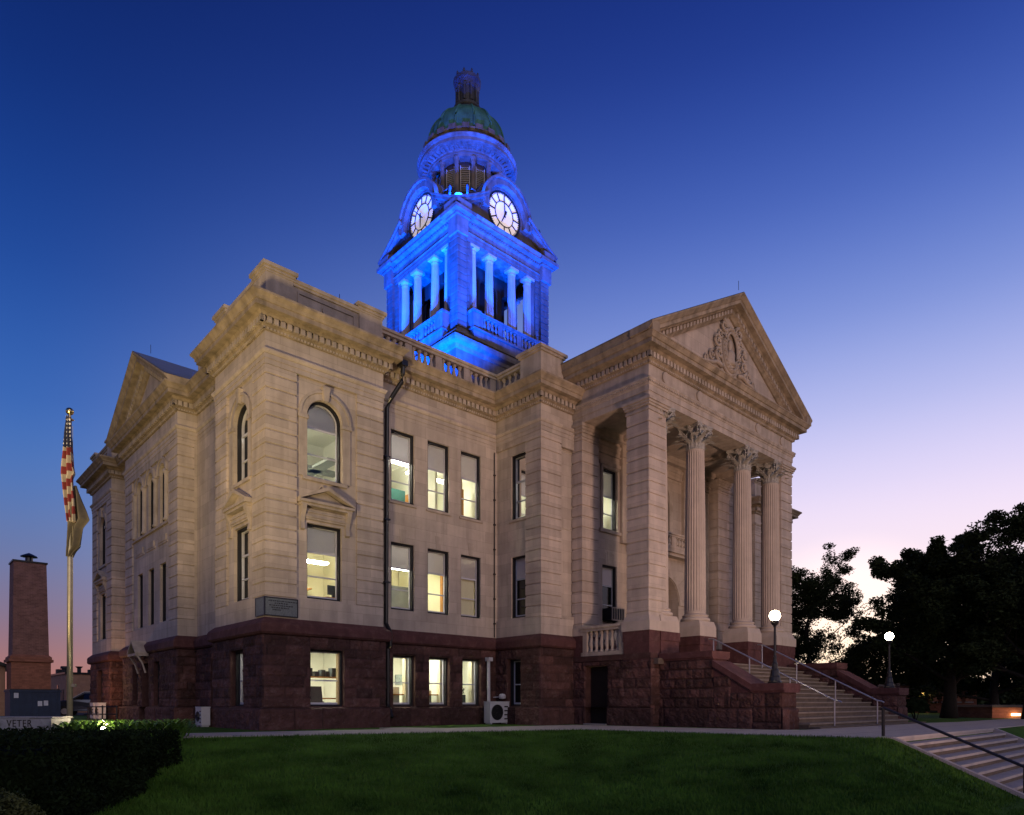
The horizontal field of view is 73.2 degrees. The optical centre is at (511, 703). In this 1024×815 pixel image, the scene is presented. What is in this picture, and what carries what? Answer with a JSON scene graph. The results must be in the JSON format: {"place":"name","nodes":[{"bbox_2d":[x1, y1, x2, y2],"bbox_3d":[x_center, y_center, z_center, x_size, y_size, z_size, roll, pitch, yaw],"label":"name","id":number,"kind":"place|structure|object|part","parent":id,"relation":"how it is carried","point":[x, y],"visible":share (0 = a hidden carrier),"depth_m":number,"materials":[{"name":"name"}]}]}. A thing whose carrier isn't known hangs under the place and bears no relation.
{"place":"outdoors","nodes":[
{"label":"outdoors","id":0,"kind":"place"},
{"bbox_2d":[65,408,76,719],"bbox_3d":[-10.232,-2.987,16.000,0.230,7.724,0.180,0,0,0],"label":"flagpole","id":1,"kind":"object","parent":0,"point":[70,684],"visible":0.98,"depth_m":15.96,"materials":[{"name":"metal"}]},
{"bbox_2d":[61,415,76,522],"bbox_3d":[-10.246,-5.414,15.938,0.321,2.461,0.144,0,0,0],"label":"flag","id":2,"kind":"object","parent":1,"relation":"hanging from","point":[67,470],"visible":1,"depth_m":15.91,"materials":[{"name":"fabric"}]},
{"bbox_2d":[66,485,89,557],"bbox_3d":[-10.065,-4.213,15.988,0.448,1.649,0.184,0,0,0],"label":"dark flag","id":3,"kind":"object","parent":1,"relation":"hanging from","point":[81,522],"visible":0.98,"depth_m":15.97,"materials":[{"name":"fabric"}]},
{"bbox_2d":[327,585,334,597],"bbox_3d":[-5.769,-3.585,22.296,0.450,0.400,0.100,0,0,-43],"label":"monitor","id":4,"kind":"object","parent":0,"point":[330,590],"visible":0.61,"depth_m":22.19,"materials":[{"name":"black plastic"}]},
{"bbox_2d":[0,0,1023,688],"label":"sky","id":5,"kind":"structure","parent":0,"point":[856,167],"materials":[{"name":"blue"}]},
{"bbox_2d":[62,713,1023,814],"bbox_3d":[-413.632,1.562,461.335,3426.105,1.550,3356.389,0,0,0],"label":"ground","id":6,"kind":"structure","parent":0,"point":[1018,731],"depth_m":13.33,"materials":[{"name":"green plant"}]},
{"bbox_2d":[0,662,5,715],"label":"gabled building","id":7,"kind":"structure","parent":6,"relation":"on","point":[2,686],"depth_m":42.63,"materials":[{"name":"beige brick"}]},
{"bbox_2d":[0,786,45,814],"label":"bush","id":8,"kind":"object","parent":6,"relation":"on","point":[12,803],"visible":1,"depth_m":7.59,"materials":[{"name":"green plant"}]},
{"bbox_2d":[4,553,53,688],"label":"brick chimney","id":9,"kind":"object","parent":6,"relation":"on","point":[28,660],"visible":0.95,"depth_m":40.60,"materials":[{"name":"brown brick"}]},
{"bbox_2d":[4,689,61,715],"bbox_3d":[-19.535,0.105,28.121,1.740,1.340,1.560,0,0,-43],"label":"steel container","id":10,"kind":"object","parent":6,"relation":"on","point":[32,702],"visible":0.8,"depth_m":27.54,"materials":[{"name":"metal"}]},
{"bbox_2d":[0,716,72,732],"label":"monument","id":11,"kind":"object","parent":6,"relation":"on","point":[19,722],"visible":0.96,"depth_m":13.60,"materials":[{"name":"stone"}]},
{"bbox_2d":[50,722,88,730],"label":"day lily","id":12,"kind":"object","parent":6,"relation":"on","point":[69,724],"visible":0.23,"depth_m":13.74,"materials":[{"name":"green plant"}]},
{"bbox_2d":[51,666,90,712],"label":"flat roofed building","id":13,"kind":"structure","parent":6,"relation":"on","point":[81,680],"depth_m":56.89,"materials":[{"name":"beige brick"}]},
{"bbox_2d":[61,689,63,700],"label":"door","id":14,"kind":"structure","parent":13,"relation":"in","point":[62,693],"depth_m":56.85,"materials":[{"name":"grey"}]},
{"bbox_2d":[52,721,100,729],"bbox_3d":[-8.665,0.593,13.727,1.007,0.464,0.978,0,0,0],"label":"day lily","id":15,"kind":"object","parent":6,"relation":"on","point":[78,726],"visible":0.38,"depth_m":13.57,"materials":[{"name":"green plant"}]},
{"bbox_2d":[0,725,182,814],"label":"hedge","id":16,"kind":"object","parent":6,"relation":"on","point":[72,771],"visible":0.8,"depth_m":9.11,"materials":[{"name":"green plant"}]},
{"bbox_2d":[90,703,95,718],"bbox_3d":[-20.275,0.375,33.543,0.331,0.800,0.720,0,0,-43],"label":"air conditioner","id":17,"kind":"object","parent":6,"relation":"on","point":[92,710],"visible":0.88,"depth_m":33.30,"materials":[{"name":"white metal"}]},
{"bbox_2d":[75,721,117,730],"bbox_3d":[-8.458,0.591,13.811,1.043,0.469,0.820,0,0,0],"label":"day lily","id":18,"kind":"object","parent":6,"relation":"on","point":[92,725],"visible":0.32,"depth_m":13.70,"materials":[{"name":"green plant"}]},
{"bbox_2d":[95,703,105,719],"bbox_3d":[-19.530,0.375,32.734,0.331,0.800,0.720,0,0,-43],"label":"air conditioner","id":19,"kind":"object","parent":6,"relation":"on","point":[98,710],"visible":0.92,"depth_m":32.51,"materials":[{"name":"white metal"}]},
{"bbox_2d":[84,705,117,720],"bbox_3d":[-17.759,0.510,29.822,1.747,0.830,0.101,0,0,13],"label":"iron railing","id":20,"kind":"object","parent":6,"relation":"on","point":[102,706],"visible":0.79,"depth_m":29.78,"materials":[{"name":"metal"}]},
{"bbox_2d":[97,720,122,730],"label":"day lily","id":21,"kind":"object","parent":6,"relation":"on","point":[108,724],"visible":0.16,"depth_m":14.79,"materials":[{"name":"green plant"}]},
{"bbox_2d":[99,721,137,730],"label":"day lily","id":22,"kind":"object","parent":6,"relation":"on","point":[117,726],"visible":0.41,"depth_m":13.66,"materials":[{"name":"green plant"}]},
{"bbox_2d":[111,719,136,729],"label":"day lily","id":23,"kind":"object","parent":6,"relation":"on","point":[129,724],"visible":0.1,"depth_m":14.62,"materials":[{"name":"green plant"}]},
{"bbox_2d":[116,721,170,735],"bbox_3d":[-7.392,0.591,13.745,1.034,0.467,0.984,0,0,39],"label":"day lily","id":24,"kind":"object","parent":6,"relation":"on","point":[139,726],"visible":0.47,"depth_m":13.70,"materials":[{"name":"green plant"}]},
{"bbox_2d":[134,722,174,739],"bbox_3d":[-7.194,0.591,14.071,0.887,0.469,0.967,0,0,-17],"label":"day lily","id":25,"kind":"object","parent":6,"relation":"on","point":[153,727],"visible":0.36,"depth_m":13.93,"materials":[{"name":"green plant"}]},
{"bbox_2d":[160,720,187,730],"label":"day lily","id":26,"kind":"object","parent":6,"relation":"on","point":[176,723],"visible":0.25,"depth_m":14.61,"materials":[{"name":"green plant"}]},
{"bbox_2d":[163,721,196,741],"bbox_3d":[-7.058,0.594,14.636,0.862,0.463,1.017,0,0,23],"label":"day lily","id":27,"kind":"object","parent":6,"relation":"on","point":[183,729],"visible":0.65,"depth_m":14.61,"materials":[{"name":"green plant"}]},
{"bbox_2d":[164,718,199,735],"bbox_3d":[-7.747,0.591,15.855,1.047,0.469,1.128,0,0,0],"label":"day lily","id":28,"kind":"object","parent":6,"relation":"on","point":[185,723],"visible":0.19,"depth_m":16.06,"materials":[{"name":"green plant"}]},
{"bbox_2d":[195,707,210,726],"bbox_3d":[-10.153,0.445,22.642,0.311,0.660,0.570,0,0,-43],"label":"air conditioner","id":29,"kind":"object","parent":6,"relation":"on","point":[202,716],"visible":0.94,"depth_m":22.47,"materials":[{"name":"white metal"}]},
{"bbox_2d":[76,68,811,730],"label":"courthouse","id":30,"kind":"structure","parent":6,"relation":"on","point":[460,494],"depth_m":25.44,"materials":[{"name":"stone"}]},
{"bbox_2d":[101,671,102,702],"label":"window","id":31,"kind":"structure","parent":30,"relation":"in","point":[101,671],"depth_m":34.98,"materials":[{"name":"black glass"}]},
{"bbox_2d":[103,519,104,563],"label":"window","id":32,"kind":"structure","parent":30,"relation":"in","point":[104,519],"depth_m":35.06,"materials":[{"name":"black glass"}]},
{"bbox_2d":[103,594,105,638],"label":"window","id":33,"kind":"structure","parent":30,"relation":"in","point":[104,598],"depth_m":35.09,"materials":[{"name":"black glass"}]},
{"bbox_2d":[140,491,141,535],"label":"window","id":34,"kind":"structure","parent":30,"relation":"in","point":[140,491],"depth_m":29.70,"materials":[{"name":"black glass"}]},
{"bbox_2d":[140,575,142,627],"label":"window","id":35,"kind":"structure","parent":30,"relation":"in","point":[141,577],"depth_m":29.70,"materials":[{"name":"black glass"}]},
{"bbox_2d":[151,477,152,528],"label":"window","id":36,"kind":"structure","parent":30,"relation":"in","point":[152,477],"depth_m":28.51,"materials":[{"name":"black glass"}]},
{"bbox_2d":[151,569,153,624],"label":"window","id":37,"kind":"structure","parent":30,"relation":"in","point":[152,571],"depth_m":28.53,"materials":[{"name":"black glass"}]},
{"bbox_2d":[158,662,159,705],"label":"window","id":38,"kind":"structure","parent":30,"relation":"in","point":[158,662],"depth_m":27.57,"materials":[{"name":"black glass"}]},
{"bbox_2d":[163,467,164,521],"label":"window","id":39,"kind":"structure","parent":30,"relation":"in","point":[164,467],"depth_m":27.35,"materials":[{"name":"black glass"}]},
{"bbox_2d":[163,563,165,621],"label":"window","id":40,"kind":"structure","parent":30,"relation":"in","point":[164,565],"depth_m":27.38,"materials":[{"name":"black glass"}]},
{"bbox_2d":[236,650,243,705],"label":"window","id":41,"kind":"structure","parent":30,"relation":"in","point":[239,656],"depth_m":21.91,"materials":[{"name":"grey glass"}]},
{"bbox_2d":[237,405,247,482],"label":"window","id":42,"kind":"structure","parent":30,"relation":"in","point":[242,426],"depth_m":21.97,"materials":[{"name":"grey metal"}]},
{"bbox_2d":[237,526,248,601],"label":"window","id":43,"kind":"structure","parent":30,"relation":"in","point":[242,534],"depth_m":21.97,"materials":[{"name":"glass"}]},
{"bbox_2d":[311,686,323,701],"bbox_3d":[-6.385,-0.072,22.069,0.635,0.927,0.548,0,0,-43],"label":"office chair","id":44,"kind":"object","parent":30,"relation":"on","point":[316,693],"visible":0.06,"depth_m":21.89,"materials":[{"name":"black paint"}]},
{"bbox_2d":[311,668,335,698],"bbox_3d":[-6.256,-0.375,22.765,1.570,1.580,0.350,0,0,-43],"label":"bookshelf","id":45,"kind":"object","parent":30,"relation":"on","point":[330,673],"visible":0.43,"depth_m":22.70,"materials":[{"name":"brown wood"}]},
{"bbox_2d":[307,523,339,601],"bbox_3d":[-5.927,-4.345,21.492,1.178,2.308,0.191,0,0,-43],"label":"window","id":46,"kind":"structure","parent":30,"relation":"in","point":[321,540],"depth_m":21.65,"materials":[{"name":"grey metal"}]},
{"bbox_2d":[307,402,339,482],"bbox_3d":[-5.927,-8.105,21.492,1.178,2.448,0.191,0,0,-43],"label":"window","id":47,"kind":"structure","parent":30,"relation":"in","point":[322,418],"depth_m":21.67,"materials":[{"name":"grey metal"}]},
{"bbox_2d":[311,649,341,705],"bbox_3d":[-5.853,-0.775,21.465,1.148,1.748,0.190,0,0,-43],"label":"window","id":48,"kind":"structure","parent":30,"relation":"in","point":[312,650],"depth_m":21.67,"materials":[{"name":"clear glass"}]},
{"bbox_2d":[391,542,412,610],"bbox_3d":[-3.862,-4.345,23.843,0.958,2.308,0.191,0,0,-43],"label":"window","id":49,"kind":"structure","parent":30,"relation":"in","point":[401,554],"depth_m":24.04,"materials":[{"name":"grey metal"}]},
{"bbox_2d":[391,429,412,504],"bbox_3d":[-3.862,-8.105,23.843,0.958,2.448,0.191,0,0,-43],"label":"window","id":50,"kind":"structure","parent":30,"relation":"in","point":[401,443],"depth_m":24.04,"materials":[{"name":"grey metal"}]},
{"bbox_2d":[393,655,412,705],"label":"window","id":51,"kind":"structure","parent":30,"relation":"in","point":[410,658],"depth_m":24.12,"materials":[{"name":"grey metal"}]},
{"bbox_2d":[428,549,447,614],"bbox_3d":[-2.744,-4.345,24.872,0.958,2.308,0.191,0,0,-43],"label":"window","id":52,"kind":"structure","parent":30,"relation":"in","point":[437,560],"depth_m":25.09,"materials":[{"name":"grey metal"}]},
{"bbox_2d":[428,441,447,512],"bbox_3d":[-2.744,-8.105,24.872,0.958,2.448,0.191,0,0,-43],"label":"window","id":53,"kind":"structure","parent":30,"relation":"in","point":[437,453],"depth_m":25.09,"materials":[{"name":"grey metal"}]},
{"bbox_2d":[429,657,446,705],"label":"window","id":54,"kind":"structure","parent":30,"relation":"in","point":[444,660],"depth_m":25.12,"materials":[{"name":"grey metal"}]},
{"bbox_2d":[461,555,479,618],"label":"window","id":55,"kind":"structure","parent":30,"relation":"in","point":[470,566],"depth_m":26.10,"materials":[{"name":"grey metal"}]},
{"bbox_2d":[461,451,479,519],"bbox_3d":[-1.641,-8.105,25.888,0.958,2.448,0.191,0,0,-43],"label":"window","id":56,"kind":"structure","parent":30,"relation":"in","point":[470,464],"depth_m":26.10,"materials":[{"name":"grey metal"}]},
{"bbox_2d":[463,659,478,705],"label":"window","id":57,"kind":"structure","parent":30,"relation":"in","point":[476,662],"depth_m":26.16,"materials":[{"name":"grey metal"}]},
{"bbox_2d":[511,659,520,705],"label":"window","id":58,"kind":"structure","parent":30,"relation":"in","point":[515,664],"depth_m":26.13,"materials":[{"name":"black glass"}]},
{"bbox_2d":[512,555,525,617],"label":"window","id":59,"kind":"structure","parent":30,"relation":"in","point":[518,563],"depth_m":26.07,"materials":[{"name":"black glass"}]},
{"bbox_2d":[512,452,525,519],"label":"window","id":60,"kind":"structure","parent":30,"relation":"in","point":[518,461],"depth_m":26.07,"materials":[{"name":"grey metal"}]},
{"bbox_2d":[583,667,607,724],"bbox_3d":[3.148,-0.210,25.140,0.480,2.270,1.040,0,0,-43],"label":"side door","id":61,"kind":"structure","parent":30,"relation":"in","point":[599,675],"depth_m":25.35,"materials":[{"name":"metal"}]},
{"bbox_2d":[602,565,615,623],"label":"window","id":62,"kind":"structure","parent":30,"relation":"in","point":[608,572],"depth_m":27.84,"materials":[{"name":"black glass"}]},
{"bbox_2d":[603,468,615,530],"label":"window","id":63,"kind":"structure","parent":30,"relation":"in","point":[609,477],"depth_m":27.91,"materials":[{"name":"grey metal"}]},
{"bbox_2d":[484,701,509,723],"bbox_3d":[-0.564,0.355,25.723,0.970,0.840,0.371,0,0,-43],"label":"air conditioner","id":64,"kind":"object","parent":6,"relation":"on","point":[495,711],"visible":1,"depth_m":25.50,"materials":[{"name":"white plastic"}]},
{"bbox_2d":[659,650,925,729],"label":"front steps","id":65,"kind":"structure","parent":6,"relation":"on","point":[710,689],"depth_m":22.72,"materials":[{"name":"stone"}]},
{"bbox_2d":[768,610,781,682],"bbox_3d":[8.011,-1.710,21.025,0.420,2.230,0.420,0,0,0],"label":"globe lamp","id":66,"kind":"object","parent":65,"relation":"on","point":[774,616],"visible":0.98,"depth_m":20.94,"materials":[{"name":"black metal"}]},
{"bbox_2d":[708,638,841,725],"bbox_3d":[8.779,-0.797,23.439,0.054,3.143,4.736,0,0,-43],"label":"handrail","id":67,"kind":"object","parent":65,"relation":"on","point":[790,678],"visible":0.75,"depth_m":23.47,"materials":[{"name":"metal"}]},
{"bbox_2d":[757,644,883,723],"bbox_3d":[11.427,-0.797,25.878,0.052,3.143,4.736,0,0,-43],"label":"handrail","id":68,"kind":"object","parent":65,"relation":"on","point":[835,680],"visible":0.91,"depth_m":25.60,"materials":[{"name":"metal"}]},
{"bbox_2d":[883,632,894,687],"bbox_3d":[15.035,-1.710,27.495,0.420,2.230,0.420,0,0,0],"label":"globe lamp","id":69,"kind":"object","parent":65,"relation":"on","point":[889,637],"visible":0.99,"depth_m":27.42,"materials":[{"name":"black metal"}]},
{"bbox_2d":[791,542,902,663],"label":"slender tree","id":70,"kind":"object","parent":6,"relation":"on","point":[810,596],"visible":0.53,"depth_m":44.59,"materials":[{"name":"green plant"}]},
{"bbox_2d":[836,633,930,686],"bbox_3d":[21.307,-1.588,40.103,5.260,5.043,5.043,0,0,0],"label":"bush","id":71,"kind":"object","parent":6,"relation":"on","point":[856,658],"visible":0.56,"depth_m":38.52,"materials":[{"name":"green plant"}]},
{"bbox_2d":[906,697,929,719],"bbox_3d":[18.137,0.283,31.010,1.174,1.207,1.218,0,0,45],"label":"round shrub","id":72,"kind":"object","parent":6,"relation":"on","point":[914,704],"visible":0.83,"depth_m":30.64,"materials":[{"name":"green plant"}]},
{"bbox_2d":[878,683,976,712],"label":"brick building","id":73,"kind":"structure","parent":6,"relation":"on","point":[962,701],"depth_m":56.00,"materials":[{"name":"red brick"}]},
{"bbox_2d":[930,695,937,702],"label":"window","id":74,"kind":"structure","parent":73,"relation":"in","point":[935,699],"depth_m":55.96,"materials":[{"name":"glass"}]},
{"bbox_2d":[965,692,973,702],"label":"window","id":75,"kind":"structure","parent":73,"relation":"in","point":[967,700],"depth_m":55.96,"materials":[{"name":"glass"}]},
{"bbox_2d":[853,531,1023,717],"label":"broad tree","id":76,"kind":"object","parent":6,"relation":"on","point":[923,604],"visible":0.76,"depth_m":35.27,"materials":[{"name":"green plant"}]},
{"bbox_2d":[880,727,1023,798],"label":"steps","id":77,"kind":"structure","parent":6,"relation":"on","point":[991,769],"depth_m":16.32,"materials":[{"name":"concrete"}]},
{"bbox_2d":[880,707,1023,792],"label":"black railing","id":78,"kind":"object","parent":77,"relation":"on","point":[883,709],"visible":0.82,"depth_m":15.15,"materials":[{"name":"metal"}]},
{"bbox_2d":[882,672,1021,704],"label":"treeline","id":79,"kind":"object","parent":6,"relation":"on","point":[1007,700],"visible":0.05,"depth_m":87.24,"materials":[{"name":"green plant"}]},
{"bbox_2d":[896,502,1023,718],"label":"broad tree","id":80,"kind":"object","parent":6,"relation":"on","point":[1000,593],"visible":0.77,"depth_m":32.42,"materials":[{"name":"green plant"}]},
{"bbox_2d":[899,649,1023,706],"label":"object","id":81,"kind":"object","parent":6,"relation":"on","point":[1009,683],"visible":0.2,"depth_m":51.33,"materials":[{"name":"green plant"}]},
{"bbox_2d":[941,705,1022,717],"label":"lit brick building","id":82,"kind":"structure","parent":6,"relation":"on","point":[991,711],"depth_m":36.13,"materials":[{"name":"red brick"}]},
{"bbox_2d":[183,718,1023,740],"bbox_3d":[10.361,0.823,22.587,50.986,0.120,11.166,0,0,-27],"label":"path","id":83,"kind":"structure","parent":0,"point":[872,732],"depth_m":19.28,"materials":[{"name":"concrete"}]},
{"label":"parking area","id":84,"kind":"structure","parent":0,"visible":0},
{"bbox_2d":[61,691,89,714],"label":"parked car","id":85,"kind":"object","parent":84,"relation":"on","point":[81,700],"visible":0.19,"depth_m":44.93,"materials":[{"name":"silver metal"}]},
{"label":"window","id":86,"kind":"part","parent":85,"relation":"part of","materials":[{"name":"black glass"}]}
]}

